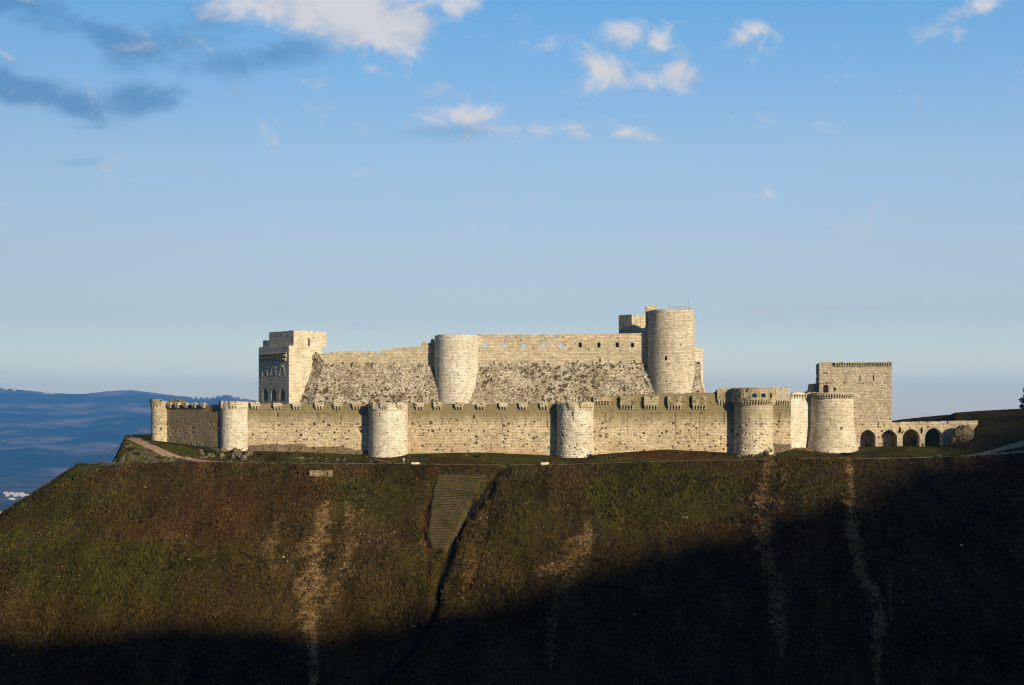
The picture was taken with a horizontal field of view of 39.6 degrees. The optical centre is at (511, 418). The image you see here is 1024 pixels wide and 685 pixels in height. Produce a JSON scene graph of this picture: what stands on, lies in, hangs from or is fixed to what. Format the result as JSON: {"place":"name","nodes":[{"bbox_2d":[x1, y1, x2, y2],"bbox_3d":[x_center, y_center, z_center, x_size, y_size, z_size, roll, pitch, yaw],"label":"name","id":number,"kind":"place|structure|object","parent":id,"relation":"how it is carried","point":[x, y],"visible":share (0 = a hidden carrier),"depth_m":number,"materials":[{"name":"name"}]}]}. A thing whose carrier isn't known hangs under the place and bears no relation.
{"place":"outdoors","nodes":[
{"label":"outdoors","id":0,"kind":"place"},
{"bbox_2d":[0,388,258,476],"bbox_3d":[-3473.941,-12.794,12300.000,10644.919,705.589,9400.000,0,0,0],"label":"hills","id":1,"kind":"structure","parent":0,"point":[42,434],"depth_m":11182.45,"materials":[{"name":"blue"}]},
{"bbox_2d":[126,438,219,461],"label":"path","id":2,"kind":"structure","parent":0,"point":[161,451],"depth_m":412.63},
{"bbox_2d":[373,459,404,463],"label":"path","id":3,"kind":"structure","parent":0,"point":[383,461],"depth_m":410.26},
{"bbox_2d":[0,409,1023,684],"bbox_3d":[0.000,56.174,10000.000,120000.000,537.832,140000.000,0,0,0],"label":"ground","id":4,"kind":"structure","parent":0,"point":[990,427],"depth_m":363.18,"materials":[{"name":"green plant"}]},
{"bbox_2d":[150,399,185,441],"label":"round tower","id":5,"kind":"structure","parent":4,"relation":"on","point":[158,419],"depth_m":438.55,"materials":[{"name":"stone"}]},
{"bbox_2d":[166,402,220,448],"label":"curtain wall","id":6,"kind":"structure","parent":4,"relation":"on","point":[195,424],"depth_m":431.82,"materials":[{"name":"stone"}]},
{"bbox_2d":[211,446,217,453],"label":"shrub","id":7,"kind":"object","parent":4,"relation":"on","point":[214,448],"visible":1,"depth_m":416.08,"materials":[{"name":"green plant"}]},
{"bbox_2d":[218,401,249,450],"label":"round tower","id":8,"kind":"structure","parent":4,"relation":"on","point":[233,425],"depth_m":421.85,"materials":[{"name":"stone"}]},
{"bbox_2d":[240,455,246,460],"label":"boulder","id":9,"kind":"object","parent":4,"relation":"on","point":[243,457],"visible":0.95,"depth_m":408.77,"materials":[{"name":"beige stone"}]},
{"bbox_2d":[259,330,325,403],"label":"corner tower","id":10,"kind":"structure","parent":4,"relation":"on","point":[285,363],"depth_m":450.56,"materials":[{"name":"stone"}]},
{"bbox_2d":[247,402,368,454],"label":"curtain wall","id":11,"kind":"structure","parent":4,"relation":"on","point":[333,427],"depth_m":422.66,"materials":[{"name":"stone"}]},
{"bbox_2d":[309,470,332,476],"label":"ruin","id":12,"kind":"object","parent":4,"relation":"on","point":[329,473],"visible":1,"depth_m":397.19,"materials":[{"name":"stone"}]},
{"bbox_2d":[300,339,438,403],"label":"curtain wall","id":13,"kind":"structure","parent":4,"relation":"on","point":[403,374],"depth_m":448.74,"materials":[{"name":"stone"}]},
{"bbox_2d":[368,402,407,457],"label":"round tower","id":14,"kind":"structure","parent":4,"relation":"on","point":[388,429],"depth_m":416.33,"materials":[{"name":"stone"}]},
{"bbox_2d":[425,474,486,552],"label":"revetment","id":15,"kind":"object","parent":4,"relation":"on","point":[445,536],"visible":1,"depth_m":385.45,"materials":[{"name":"stone"}]},
{"bbox_2d":[434,334,478,403],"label":"round tower","id":16,"kind":"structure","parent":4,"relation":"on","point":[456,360],"depth_m":444.67,"materials":[{"name":"stone"}]},
{"bbox_2d":[408,401,556,454],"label":"curtain wall","id":17,"kind":"structure","parent":4,"relation":"on","point":[481,426],"depth_m":422.00,"materials":[{"name":"stone"}]},
{"bbox_2d":[0,439,1023,684],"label":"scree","id":18,"kind":"structure","parent":4,"relation":"on","point":[554,561],"depth_m":365.21,"materials":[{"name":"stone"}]},
{"bbox_2d":[556,402,593,457],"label":"round tower","id":19,"kind":"structure","parent":4,"relation":"on","point":[575,433],"depth_m":416.65,"materials":[{"name":"stone"}]},
{"bbox_2d":[469,333,700,404],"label":"curtain wall","id":20,"kind":"structure","parent":4,"relation":"on","point":[533,371],"depth_m":449.69,"materials":[{"name":"stone"}]},
{"bbox_2d":[579,343,633,346],"bbox_3d":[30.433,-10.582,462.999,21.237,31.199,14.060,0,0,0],"label":"windows","id":21,"kind":"structure","parent":20,"relation":"in","point":[598,344],"depth_m":456.01,"materials":[{"name":"stone"}]},
{"bbox_2d":[619,314,644,333],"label":"block tower","id":22,"kind":"structure","parent":4,"relation":"on","point":[629,323],"depth_m":470.13,"materials":[{"name":"stone"}]},
{"bbox_2d":[588,391,733,453],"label":"curtain wall","id":23,"kind":"structure","parent":4,"relation":"on","point":[693,421],"depth_m":422.00,"materials":[{"name":"stone"}]},
{"bbox_2d":[645,298,694,393],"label":"great round tower","id":24,"kind":"structure","parent":4,"relation":"on","point":[671,349],"depth_m":444.81,"materials":[{"name":"stone"}]},
{"bbox_2d":[695,348,704,392],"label":"stair turret","id":25,"kind":"object","parent":4,"relation":"on","point":[699,354],"visible":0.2,"depth_m":452.11,"materials":[{"name":"stone"}]},
{"bbox_2d":[716,387,789,454],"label":"gallery tower","id":26,"kind":"structure","parent":4,"relation":"on","point":[753,420],"depth_m":416.90,"materials":[{"name":"stone"}]},
{"bbox_2d":[773,398,790,453],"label":"curtain wall","id":27,"kind":"structure","parent":4,"relation":"on","point":[781,428],"depth_m":421.74,"materials":[{"name":"stone"}]},
{"bbox_2d":[790,392,822,452],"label":"curtain wall","id":28,"kind":"structure","parent":4,"relation":"on","point":[800,416],"depth_m":426.16,"materials":[{"name":"stone"}]},
{"bbox_2d":[803,383,818,392],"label":"stair wall","id":29,"kind":"structure","parent":4,"relation":"on","point":[813,387],"depth_m":441.05,"materials":[{"name":"grey stone"}]},
{"bbox_2d":[807,392,857,452],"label":"splayed tower","id":30,"kind":"structure","parent":4,"relation":"on","point":[832,429],"depth_m":423.00,"materials":[{"name":"stone"}]},
{"bbox_2d":[816,361,893,445],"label":"square tower","id":31,"kind":"structure","parent":4,"relation":"on","point":[869,384],"depth_m":435.33,"materials":[{"name":"grey stone"}]},
{"bbox_2d":[854,420,977,446],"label":"aqueduct","id":32,"kind":"object","parent":4,"relation":"on","point":[920,429],"visible":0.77,"depth_m":430.60,"materials":[{"name":"stone"}]},
{"bbox_2d":[949,425,973,445],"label":"broken buttress","id":33,"kind":"structure","parent":4,"relation":"on","point":[964,433],"depth_m":424.52,"materials":[{"name":"stone"}]},
{"bbox_2d":[1018,388,1023,408],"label":"tree","id":34,"kind":"object","parent":4,"relation":"on","point":[1021,406],"visible":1,"depth_m":470.28,"materials":[{"name":"green plant"}]},
{"bbox_2d":[0,0,1023,420],"label":"sky","id":35,"kind":"structure","parent":0,"point":[184,184],"materials":[{"name":"blue"}]},
{"bbox_2d":[226,457,900,467],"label":"path","id":36,"kind":"structure","parent":0,"point":[512,464],"depth_m":403.78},
{"bbox_2d":[863,451,1023,458],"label":"road","id":37,"kind":"structure","parent":0,"point":[969,455],"depth_m":404.07,"materials":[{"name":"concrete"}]},
{"bbox_2d":[960,440,1023,455],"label":"road","id":38,"kind":"structure","parent":0,"point":[1015,445],"depth_m":410.41,"materials":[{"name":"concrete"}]}
]}

